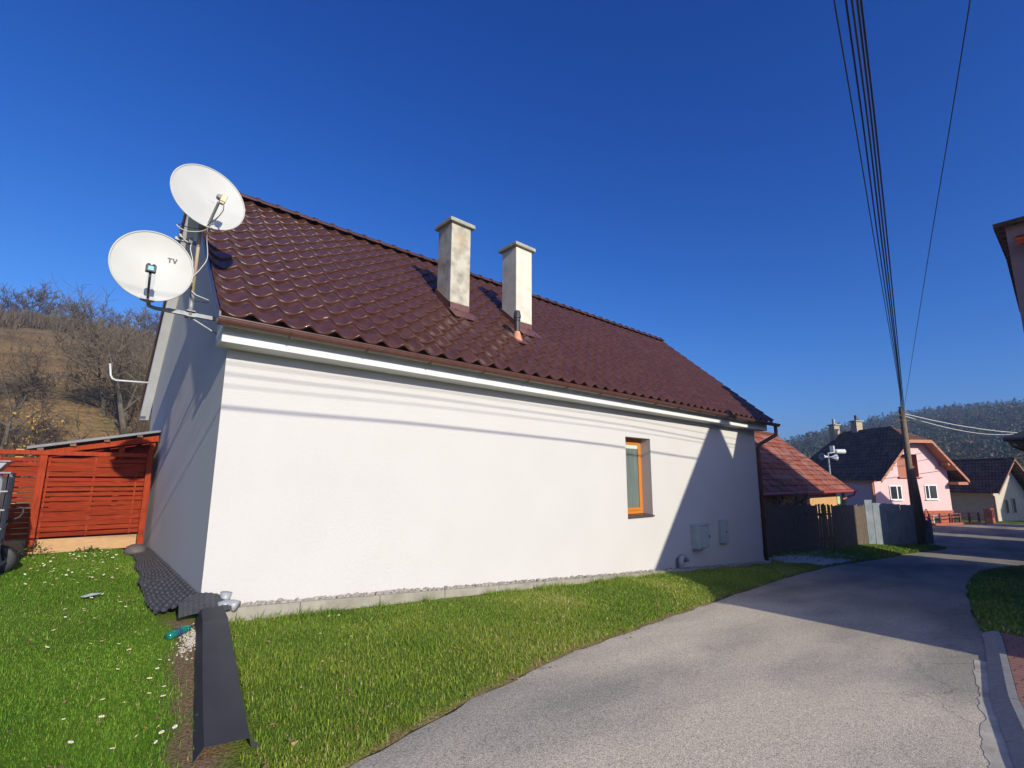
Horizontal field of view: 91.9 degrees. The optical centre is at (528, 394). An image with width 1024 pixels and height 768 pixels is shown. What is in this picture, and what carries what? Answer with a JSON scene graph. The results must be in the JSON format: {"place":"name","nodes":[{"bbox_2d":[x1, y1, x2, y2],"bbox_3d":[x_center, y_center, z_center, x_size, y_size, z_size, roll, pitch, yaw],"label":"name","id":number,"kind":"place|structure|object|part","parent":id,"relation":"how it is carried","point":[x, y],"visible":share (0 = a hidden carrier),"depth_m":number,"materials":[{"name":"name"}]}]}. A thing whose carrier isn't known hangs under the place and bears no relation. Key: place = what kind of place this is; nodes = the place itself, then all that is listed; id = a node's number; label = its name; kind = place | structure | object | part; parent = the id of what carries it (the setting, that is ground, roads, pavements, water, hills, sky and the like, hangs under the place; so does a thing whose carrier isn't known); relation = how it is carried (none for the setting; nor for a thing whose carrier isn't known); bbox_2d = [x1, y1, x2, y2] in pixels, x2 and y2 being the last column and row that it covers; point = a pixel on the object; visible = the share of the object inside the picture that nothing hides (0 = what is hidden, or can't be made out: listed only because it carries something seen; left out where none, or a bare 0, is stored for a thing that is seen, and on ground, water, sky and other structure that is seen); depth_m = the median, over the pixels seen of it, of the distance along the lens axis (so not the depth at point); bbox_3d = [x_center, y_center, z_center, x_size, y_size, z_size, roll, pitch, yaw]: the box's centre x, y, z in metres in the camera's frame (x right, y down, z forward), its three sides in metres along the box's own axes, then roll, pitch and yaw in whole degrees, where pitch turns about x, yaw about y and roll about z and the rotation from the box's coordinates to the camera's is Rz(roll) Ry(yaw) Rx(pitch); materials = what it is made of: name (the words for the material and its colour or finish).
{"place":"outdoors","nodes":[
{"label":"outdoors","id":0,"kind":"place"},
{"bbox_2d":[0,325,151,512],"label":"hill","id":1,"kind":"structure","parent":0,"point":[73,398],"depth_m":29.73,"materials":[{"name":"brown soil"}]},
{"bbox_2d":[0,283,25,313],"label":"bare tree","id":2,"kind":"object","parent":1,"relation":"on","point":[5,300],"visible":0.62,"depth_m":79.07,"materials":[{"name":"brown plant"}]},
{"bbox_2d":[12,280,63,313],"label":"bare tree","id":3,"kind":"object","parent":1,"relation":"on","point":[40,298],"visible":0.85,"depth_m":80.84,"materials":[{"name":"brown plant"}]},
{"bbox_2d":[10,406,65,461],"bbox_3d":[-19.958,1.928,19.887,2.336,2.837,2.294,-5,-11,25],"label":"yellow leaved sapling","id":4,"kind":"object","parent":1,"relation":"on","point":[31,442],"visible":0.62,"depth_m":20.01,"materials":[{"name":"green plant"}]},
{"bbox_2d":[0,344,77,455],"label":"bare tree","id":5,"kind":"object","parent":1,"relation":"on","point":[33,385],"visible":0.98,"depth_m":20.52,"materials":[{"name":"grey plant"}]},
{"bbox_2d":[36,292,74,317],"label":"bare tree","id":6,"kind":"object","parent":1,"relation":"on","point":[59,310],"visible":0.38,"depth_m":84.67,"materials":[{"name":"brown plant"}]},
{"bbox_2d":[52,302,83,320],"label":"bare tree","id":7,"kind":"object","parent":1,"relation":"on","point":[72,312],"visible":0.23,"depth_m":84.76,"materials":[{"name":"brown plant"}]},
{"bbox_2d":[0,317,152,476],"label":"scrub","id":8,"kind":"object","parent":1,"relation":"on","point":[21,442],"visible":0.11,"depth_m":29.16,"materials":[{"name":"brown plant"}]},
{"bbox_2d":[0,301,156,350],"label":"brushwood","id":9,"kind":"object","parent":1,"relation":"on","point":[36,319],"visible":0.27,"depth_m":72.74,"materials":[{"name":"brown plant"}]},
{"bbox_2d":[26,273,158,434],"bbox_3d":[-22.076,-0.987,26.938,8.802,10.031,7.306,-3,-10,15],"label":"bare tree","id":10,"kind":"object","parent":1,"relation":"on","point":[122,412],"visible":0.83,"depth_m":26.50,"materials":[{"name":"grey plant"}]},
{"bbox_2d":[72,300,112,324],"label":"bare tree","id":11,"kind":"object","parent":1,"relation":"on","point":[89,315],"visible":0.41,"depth_m":87.12,"materials":[{"name":"brown plant"}]},
{"bbox_2d":[41,312,151,416],"bbox_3d":[-24.404,-1.803,28.039,4.769,6.748,4.558,9,-13,-42],"label":"bare tree","id":12,"kind":"object","parent":1,"relation":"on","point":[103,409],"visible":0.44,"depth_m":28.32,"materials":[{"name":"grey plant"}]},
{"bbox_2d":[99,307,125,328],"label":"bare tree","id":13,"kind":"object","parent":1,"relation":"on","point":[111,321],"visible":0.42,"depth_m":87.57,"materials":[{"name":"brown plant"}]},
{"bbox_2d":[123,306,156,330],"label":"bare tree","id":14,"kind":"object","parent":1,"relation":"on","point":[141,319],"visible":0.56,"depth_m":91.26,"materials":[{"name":"brown plant"}]},
{"bbox_2d":[140,312,158,334],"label":"bare tree","id":15,"kind":"object","parent":1,"relation":"on","point":[151,327],"visible":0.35,"depth_m":91.48,"materials":[{"name":"grey plant"}]},
{"bbox_2d":[148,311,160,331],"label":"bare tree","id":16,"kind":"object","parent":1,"relation":"on","point":[156,318],"visible":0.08,"depth_m":91.44,"materials":[{"name":"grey plant"}]},
{"bbox_2d":[0,517,1023,767],"bbox_3d":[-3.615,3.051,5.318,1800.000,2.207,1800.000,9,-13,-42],"label":"ground","id":17,"kind":"structure","parent":0,"point":[226,755],"depth_m":4.25,"materials":[{"name":"green plant"}]},
{"bbox_2d":[0,472,16,552],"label":"liquid tank","id":18,"kind":"object","parent":17,"relation":"on","point":[6,487],"visible":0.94,"depth_m":6.53,"materials":[{"name":"plastic"}]},
{"bbox_2d":[0,460,14,471],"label":"plastic tub","id":19,"kind":"object","parent":18,"relation":"on","point":[4,464],"visible":1,"depth_m":6.42,"materials":[{"name":"white plastic"}]},
{"bbox_2d":[0,506,24,572],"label":"wheelbarrow","id":20,"kind":"object","parent":17,"relation":"on","point":[8,558],"visible":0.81,"depth_m":6.74,"materials":[{"name":"black rubber"}]},
{"bbox_2d":[4,449,24,540],"bbox_3d":[-8.367,1.687,8.020,0.100,1.620,0.090,9,-13,-42],"label":"fence post","id":21,"kind":"object","parent":17,"relation":"on","point":[19,455],"visible":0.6,"depth_m":8.06,"materials":[{"name":"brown wood"}]},
{"bbox_2d":[16,541,51,557],"bbox_3d":[-7.795,2.431,7.793,0.609,0.261,0.397,9,-13,-42],"label":"weed","id":22,"kind":"object","parent":17,"relation":"on","point":[29,547],"visible":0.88,"depth_m":7.76,"materials":[{"name":"green plant"}]},
{"bbox_2d":[0,449,153,554],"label":"wooden fence","id":23,"kind":"object","parent":17,"relation":"on","point":[42,468],"visible":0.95,"depth_m":8.46,"materials":[{"name":"red wood"}]},
{"bbox_2d":[74,545,105,552],"bbox_3d":[-7.393,2.602,8.341,0.505,0.110,0.353,9,-13,-42],"label":"weed","id":24,"kind":"object","parent":17,"relation":"on","point":[92,549],"visible":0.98,"depth_m":8.36,"materials":[{"name":"green plant"}]},
{"bbox_2d":[27,430,160,543],"bbox_3d":[-8.769,1.836,9.864,1.765,2.159,3.335,9,-13,-42],"label":"lean to shed","id":25,"kind":"object","parent":17,"relation":"on","point":[142,442],"visible":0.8,"depth_m":9.00,"materials":[{"name":"red wood"}]},
{"bbox_2d":[0,548,195,767],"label":"lawn grass","id":26,"kind":"structure","parent":17,"relation":"on","point":[53,586],"depth_m":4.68,"materials":[{"name":"green plant"}]},
{"bbox_2d":[81,593,100,596],"bbox_3d":[-4.960,2.272,5.632,0.081,0.020,0.206,-6,-11,30],"label":"paper scrap","id":27,"kind":"object","parent":26,"relation":"on","point":[90,594],"visible":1,"depth_m":5.62,"materials":[{"name":"white paper"}]},
{"bbox_2d":[123,544,231,617],"bbox_3d":[-5.092,2.437,6.894,0.672,0.303,5.170,9,-13,-42],"label":"drainage membrane","id":28,"kind":"object","parent":17,"relation":"on","point":[164,586],"visible":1,"depth_m":5.94,"materials":[{"name":"plastic"}]},
{"bbox_2d":[165,625,191,640],"bbox_3d":[-3.253,2.209,4.616,0.077,0.090,0.242,-3,-10,16],"label":"plastic bottle","id":29,"kind":"object","parent":17,"relation":"on","point":[177,632],"visible":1,"depth_m":4.58,"materials":[{"name":"teal plastic"}]},
{"bbox_2d":[168,623,195,662],"bbox_3d":[-3.086,2.266,4.585,0.288,0.053,1.142,5,-11,-25],"label":"sand spill","id":30,"kind":"object","parent":17,"relation":"on","point":[192,638],"visible":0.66,"depth_m":4.49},
{"bbox_2d":[192,607,259,762],"bbox_3d":[-2.467,2.131,3.973,0.364,0.265,2.776,7,-12,-33],"label":"folded sheet","id":31,"kind":"object","parent":17,"relation":"on","point":[219,710],"visible":0.91,"depth_m":3.48,"materials":[{"name":"grey metal"}]},
{"bbox_2d":[0,555,792,767],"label":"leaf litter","id":32,"kind":"object","parent":17,"relation":"on","point":[264,766],"visible":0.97,"depth_m":4.15,"materials":[{"name":"brown plant"}]},
{"bbox_2d":[229,588,639,767],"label":"verge grass","id":33,"kind":"structure","parent":17,"relation":"on","point":[426,637],"depth_m":4.48,"materials":[{"name":"green plant"}]},
{"bbox_2d":[135,191,780,613],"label":"village house","id":34,"kind":"structure","parent":17,"relation":"on","point":[331,407],"depth_m":8.14,"materials":[{"name":"white paint"}]},
{"bbox_2d":[109,363,148,383],"bbox_3d":[-8.082,-0.422,10.026,0.674,0.341,0.036,9,-13,-42],"label":"antenna bracket","id":35,"kind":"object","parent":34,"relation":"attached to","point":[110,372],"visible":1,"depth_m":9.89,"materials":[{"name":"white metal"}]},
{"bbox_2d":[167,229,216,334],"bbox_3d":[-3.901,-1.524,5.957,0.630,1.680,0.120,9,-13,-42],"label":"antenna mast","id":36,"kind":"object","parent":34,"relation":"attached to","point":[189,313],"visible":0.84,"depth_m":5.85,"materials":[{"name":"metal"}]},
{"bbox_2d":[108,230,193,311],"bbox_3d":[-4.069,-1.405,5.416,0.562,0.834,0.603,-2,-10,11],"label":"satellite dish","id":37,"kind":"object","parent":36,"relation":"attached to","point":[148,267],"visible":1,"depth_m":5.43,"materials":[{"name":"paint"}]},
{"bbox_2d":[190,229,208,300],"bbox_3d":[-3.804,-1.542,5.824,0.201,0.779,0.278,9,-13,-42],"label":"antenna cable","id":38,"kind":"object","parent":36,"relation":"hanging from","point":[201,267],"visible":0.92,"depth_m":5.86,"materials":[{"name":"grey plastic"}]},
{"bbox_2d":[170,164,244,230],"bbox_3d":[-3.783,-2.360,5.848,0.633,0.844,0.612,2,-10,-12],"label":"satellite dish","id":39,"kind":"object","parent":36,"relation":"attached to","point":[202,194],"visible":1,"depth_m":5.89,"materials":[{"name":"paint"}]},
{"bbox_2d":[176,205,222,231],"bbox_3d":[-3.760,-2.016,5.717,0.669,0.243,0.116,-3,-10,14],"label":"antenna cable","id":40,"kind":"object","parent":39,"relation":"attached to","point":[205,229],"visible":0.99,"depth_m":5.72,"materials":[{"name":"grey plastic"}]},
{"bbox_2d":[181,205,223,228],"bbox_3d":[-3.725,-2.034,5.715,0.602,0.208,0.106,-3,-10,14],"label":"antenna cable","id":41,"kind":"object","parent":39,"relation":"attached to","point":[203,227],"visible":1,"depth_m":5.72,"materials":[{"name":"white plastic"}]},
{"bbox_2d":[625,438,654,517],"bbox_3d":[2.447,1.886,11.373,0.968,1.789,0.359,9,-13,-42],"label":"window","id":42,"kind":"structure","parent":34,"relation":"in","point":[633,470],"depth_m":11.57,"materials":[{"name":"orange wood"}]},
{"bbox_2d":[690,523,709,548],"bbox_3d":[4.375,3.573,12.524,0.565,0.588,0.249,9,-13,-42],"label":"meter cabinet","id":43,"kind":"object","parent":34,"relation":"attached to","point":[700,537],"visible":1,"depth_m":12.39,"materials":[{"name":"plastic"}]},
{"bbox_3d":[4.454,3.569,12.446,0.485,0.510,0.028,9,-13,-42],"label":"door","id":44,"kind":"part","parent":43,"relation":"part of","materials":[{"name":"plastic"}]},
{"bbox_2d":[718,519,728,543],"bbox_3d":[5.347,3.721,13.498,0.400,0.610,0.117,9,-13,-42],"label":"meter cabinet","id":45,"kind":"object","parent":34,"relation":"attached to","point":[723,528],"visible":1,"depth_m":13.40,"materials":[{"name":"plastic"}]},
{"bbox_3d":[5.383,3.715,13.464,0.345,0.550,0.016,9,-13,-42],"label":"door","id":46,"kind":"part","parent":45,"relation":"part of","materials":[{"name":"plastic"}]},
{"bbox_2d":[225,562,771,621],"bbox_3d":[2.105,3.866,10.020,14.994,1.526,0.070,9,-13,-42],"label":"concrete edging","id":47,"kind":"object","parent":17,"relation":"on","point":[341,603],"visible":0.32,"depth_m":6.46,"materials":[{"name":"grey concrete"}]},
{"bbox_2d":[240,561,766,606],"bbox_3d":[1.883,3.671,10.103,14.612,1.112,0.378,9,-13,-42],"label":"gravel strip","id":48,"kind":"object","parent":17,"relation":"on","point":[347,595],"visible":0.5,"depth_m":7.41,"materials":[{"name":"gravel"}]},
{"bbox_2d":[218,591,240,611],"bbox_3d":[-3.232,2.238,5.355,0.227,0.198,0.223,4,-11,-20],"label":"plastic pipe piece","id":49,"kind":"object","parent":48,"relation":"on","point":[233,603],"visible":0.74,"depth_m":5.32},
{"bbox_2d":[228,560,784,628],"bbox_3d":[2.169,3.643,9.885,14.695,1.041,0.808,9,-13,-42],"label":"grass tuft","id":50,"kind":"object","parent":17,"relation":"on","point":[317,612],"visible":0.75,"depth_m":7.52,"materials":[{"name":"green plant"}]},
{"bbox_2d":[529,562,827,624],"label":"verge grass","id":51,"kind":"structure","parent":17,"relation":"on","point":[726,577],"depth_m":8.83,"materials":[{"name":"green plant"}]},
{"bbox_2d":[770,555,779,561],"bbox_3d":[7.450,4.962,14.929,0.253,0.259,0.309,2,-10,-13],"label":"corner stone","id":52,"kind":"object","parent":17,"relation":"on","point":[775,558],"visible":0.8,"depth_m":14.84,"materials":[{"name":"stone"}]},
{"bbox_2d":[769,473,828,517],"bbox_3d":[9.952,4.452,18.740,1.937,2.965,2.486,9,-13,-42],"label":"climbing shrub","id":53,"kind":"object","parent":17,"relation":"on","point":[795,500],"visible":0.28,"depth_m":18.74,"materials":[{"name":"brown plant"}]},
{"bbox_2d":[754,431,856,548],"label":"tiled cottage","id":54,"kind":"structure","parent":17,"relation":"on","point":[780,457],"depth_m":22.75,"materials":[{"name":"red tile"}]},
{"bbox_2d":[759,550,863,564],"bbox_3d":[9.148,5.293,15.956,4.999,0.334,1.782,9,-13,-42],"label":"gravel patch","id":55,"kind":"object","parent":17,"relation":"on","point":[811,560],"visible":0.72,"depth_m":15.64,"materials":[{"name":"grey gravel"}]},
{"bbox_2d":[763,503,868,553],"bbox_3d":[11.157,5.022,18.876,7.970,1.949,0.098,7,-12,-35],"label":"picket fence","id":56,"kind":"object","parent":17,"relation":"on","point":[791,527],"visible":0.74,"depth_m":18.40,"materials":[{"name":"wood"}]},
{"bbox_2d":[819,446,845,473],"bbox_3d":[18.215,5.393,29.208,1.864,4.780,0.399,3,-10,-18],"label":"loudspeaker mast","id":57,"kind":"object","parent":17,"relation":"on","point":[835,457],"visible":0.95,"depth_m":29.43,"materials":[{"name":"metal"}]},
{"bbox_2d":[776,543,946,562],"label":"grass","id":58,"kind":"structure","parent":17,"relation":"on","point":[879,553],"depth_m":18.45,"materials":[{"name":"green plant"}]},
{"bbox_2d":[810,415,969,523],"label":"pink gabled house","id":59,"kind":"structure","parent":17,"relation":"on","point":[869,464],"depth_m":36.23,"materials":[{"name":"pink painted plaster"},{"name":"dark roof tile"},{"name":"wood"}]},
{"bbox_2d":[889,486,904,500],"bbox_3d":[26.268,6.997,35.276,1.100,1.060,0.130,2,-10,-10],"label":"window","id":60,"kind":"structure","parent":59,"relation":"in","point":[895,491],"depth_m":35.29,"materials":[{"name":"white plastic"}]},
{"bbox_2d":[924,485,939,499],"bbox_3d":[29.221,7.059,35.806,1.140,1.080,0.130,2,-10,-10],"label":"window","id":61,"kind":"structure","parent":59,"relation":"in","point":[931,493],"depth_m":35.83,"materials":[{"name":"white plastic"}]},
{"bbox_2d":[933,516,938,522],"bbox_3d":[29.321,8.991,35.478,0.600,0.640,0.050,2,-10,-10],"label":"window","id":62,"kind":"structure","parent":59,"relation":"in","point":[935,520],"depth_m":35.47,"materials":[{"name":"white plastic"}]},
{"bbox_2d":[864,500,916,543],"bbox_3d":[16.112,5.637,21.913,3.814,2.000,0.028,5,-11,-27],"label":"sheet metal fence","id":63,"kind":"object","parent":17,"relation":"on","point":[879,525],"visible":0.98,"depth_m":21.83,"materials":[{"name":"grey metal"}]},
{"bbox_2d":[894,407,933,544],"bbox_3d":[18.533,3.891,23.689,1.581,6.671,0.476,6,-11,-30],"label":"utility pole","id":64,"kind":"object","parent":17,"relation":"on","point":[924,531],"visible":0.95,"depth_m":23.44,"materials":[{"name":"brown wood"}]},
{"bbox_2d":[833,0,900,407],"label":"overhead wire","id":65,"kind":"object","parent":64,"relation":"attached to","point":[861,162],"visible":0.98,"depth_m":5.25,"materials":[{"name":"black rubber"}]},
{"bbox_2d":[845,0,900,408],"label":"overhead wire","id":66,"kind":"object","parent":64,"relation":"attached to","point":[850,34],"visible":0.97,"depth_m":5.08,"materials":[{"name":"black metal"}]},
{"bbox_2d":[851,0,902,413],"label":"overhead wire","id":67,"kind":"object","parent":64,"relation":"attached to","point":[872,162],"visible":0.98,"depth_m":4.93,"materials":[{"name":"black metal"}]},
{"bbox_2d":[856,0,903,416],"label":"overhead wire","id":68,"kind":"object","parent":64,"relation":"attached to","point":[863,54],"visible":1,"depth_m":4.53,"materials":[{"name":"black rubber"}]},
{"bbox_2d":[860,0,904,414],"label":"overhead wire","id":69,"kind":"object","parent":64,"relation":"attached to","point":[866,49],"visible":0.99,"depth_m":4.57,"materials":[{"name":"black metal"}]},
{"bbox_2d":[904,0,970,405],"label":"overhead wire","id":70,"kind":"object","parent":64,"relation":"attached to","point":[944,159],"visible":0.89,"depth_m":6.58,"materials":[{"name":"black metal"}]},
{"bbox_2d":[906,416,1009,434],"bbox_3d":[34.574,2.285,37.044,41.763,2.051,0.038,8,-13,-38],"label":"service cable","id":71,"kind":"object","parent":64,"relation":"attached to","point":[956,429],"visible":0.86,"depth_m":30.40,"materials":[{"name":"grey plastic"}]},
{"bbox_2d":[906,414,1017,432],"bbox_3d":[37.937,1.930,37.145,47.258,2.714,0.038,6,-12,-33],"label":"service cable","id":72,"kind":"object","parent":64,"relation":"attached to","point":[959,425],"visible":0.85,"depth_m":27.92,"materials":[{"name":"grey plastic"}]},
{"bbox_2d":[906,419,1021,463],"bbox_3d":[42.944,5.516,42.238,61.947,2.440,0.042,7,-12,-36],"label":"service cable","id":73,"kind":"object","parent":64,"relation":"attached to","point":[961,442],"visible":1,"depth_m":29.45,"materials":[{"name":"black rubber"}]},
{"bbox_2d":[925,512,980,525],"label":"garden wall","id":74,"kind":"structure","parent":17,"relation":"on","point":[959,516],"depth_m":35.19,"materials":[{"name":"red brick"}]},
{"bbox_2d":[948,457,1023,520],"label":"beige bungalow","id":75,"kind":"object","parent":17,"relation":"on","point":[996,485],"visible":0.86,"depth_m":39.18,"materials":[{"name":"beige paint"}]},
{"bbox_2d":[1004,499,1009,513],"bbox_3d":[37.351,8.688,38.578,0.400,1.100,0.050,2,-10,-12],"label":"window","id":76,"kind":"structure","parent":75,"relation":"in","point":[1006,502],"depth_m":38.56,"materials":[{"name":"grey glass"}]},
{"bbox_2d":[1011,498,1017,513],"bbox_3d":[38.082,8.667,38.748,0.400,1.200,0.050,2,-10,-12],"label":"window","id":77,"kind":"structure","parent":75,"relation":"in","point":[1013,500],"depth_m":38.73,"materials":[{"name":"grey glass"}]},
{"bbox_2d":[983,508,994,523],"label":"garden gate","id":78,"kind":"structure","parent":17,"relation":"on","point":[990,519],"depth_m":36.10,"materials":[{"name":"red wood"}]},
{"bbox_2d":[981,631,1023,767],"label":"kerb","id":79,"kind":"structure","parent":17,"relation":"on","point":[1008,707],"depth_m":4.22,"materials":[{"name":"concrete"}]},
{"bbox_2d":[992,216,1023,330],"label":"tall pink house","id":80,"kind":"structure","parent":17,"relation":"on","point":[1009,234],"depth_m":11.22,"materials":[{"name":"paint"}]},
{"bbox_2d":[997,447,1023,468],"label":"autumn tree","id":81,"kind":"object","parent":17,"relation":"on","point":[1016,458],"visible":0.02,"depth_m":47.76,"materials":[{"name":"brown plant"}]},
{"bbox_2d":[1002,430,1023,451],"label":"dark eave house","id":82,"kind":"structure","parent":17,"relation":"on","point":[1016,439],"depth_m":20.27,"materials":[{"name":"wood"}]},
{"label":"gravel bed","id":83,"kind":"structure","parent":17,"relation":"on","visible":0},
{"bbox_2d":[678,554,688,568],"bbox_3d":[3.722,4.002,11.835,0.152,0.367,0.416,-9,-13,41],"label":"drain elbow","id":84,"kind":"object","parent":83,"relation":"on","point":[682,558],"visible":0.93,"depth_m":11.72,"materials":[{"name":"grey plastic"}]},
{"bbox_2d":[0,0,1023,441],"label":"sky","id":85,"kind":"structure","parent":0,"point":[687,174],"materials":[{"name":"blue"}]},
{"bbox_2d":[349,521,1023,767],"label":"road","id":86,"kind":"structure","parent":0,"point":[867,664],"depth_m":4.31,"materials":[{"name":"grey asphalt"}]},
{"bbox_2d":[972,659,1015,767],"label":"concrete apron","id":87,"kind":"object","parent":86,"relation":"on","point":[995,749],"visible":0.83,"depth_m":3.67,"materials":[{"name":"grey concrete"}]},
{"bbox_2d":[923,425,1022,457],"bbox_3d":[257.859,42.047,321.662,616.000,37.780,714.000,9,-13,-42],"label":"hill","id":88,"kind":"structure","parent":0,"point":[980,435],"depth_m":190.22,"materials":[{"name":"green plant"}]},
{"bbox_2d":[784,397,1023,467],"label":"forest","id":89,"kind":"object","parent":88,"relation":"on","point":[1008,418],"visible":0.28,"depth_m":174.92,"materials":[{"name":"green plant"}]},
{"bbox_2d":[963,566,1023,635],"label":"roadside grass","id":90,"kind":"structure","parent":0,"point":[984,574],"depth_m":9.64,"materials":[{"name":"green plant"}]},
{"bbox_2d":[1000,633,1023,707],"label":"pavement","id":91,"kind":"structure","parent":0,"point":[1014,645],"depth_m":5.38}
]}

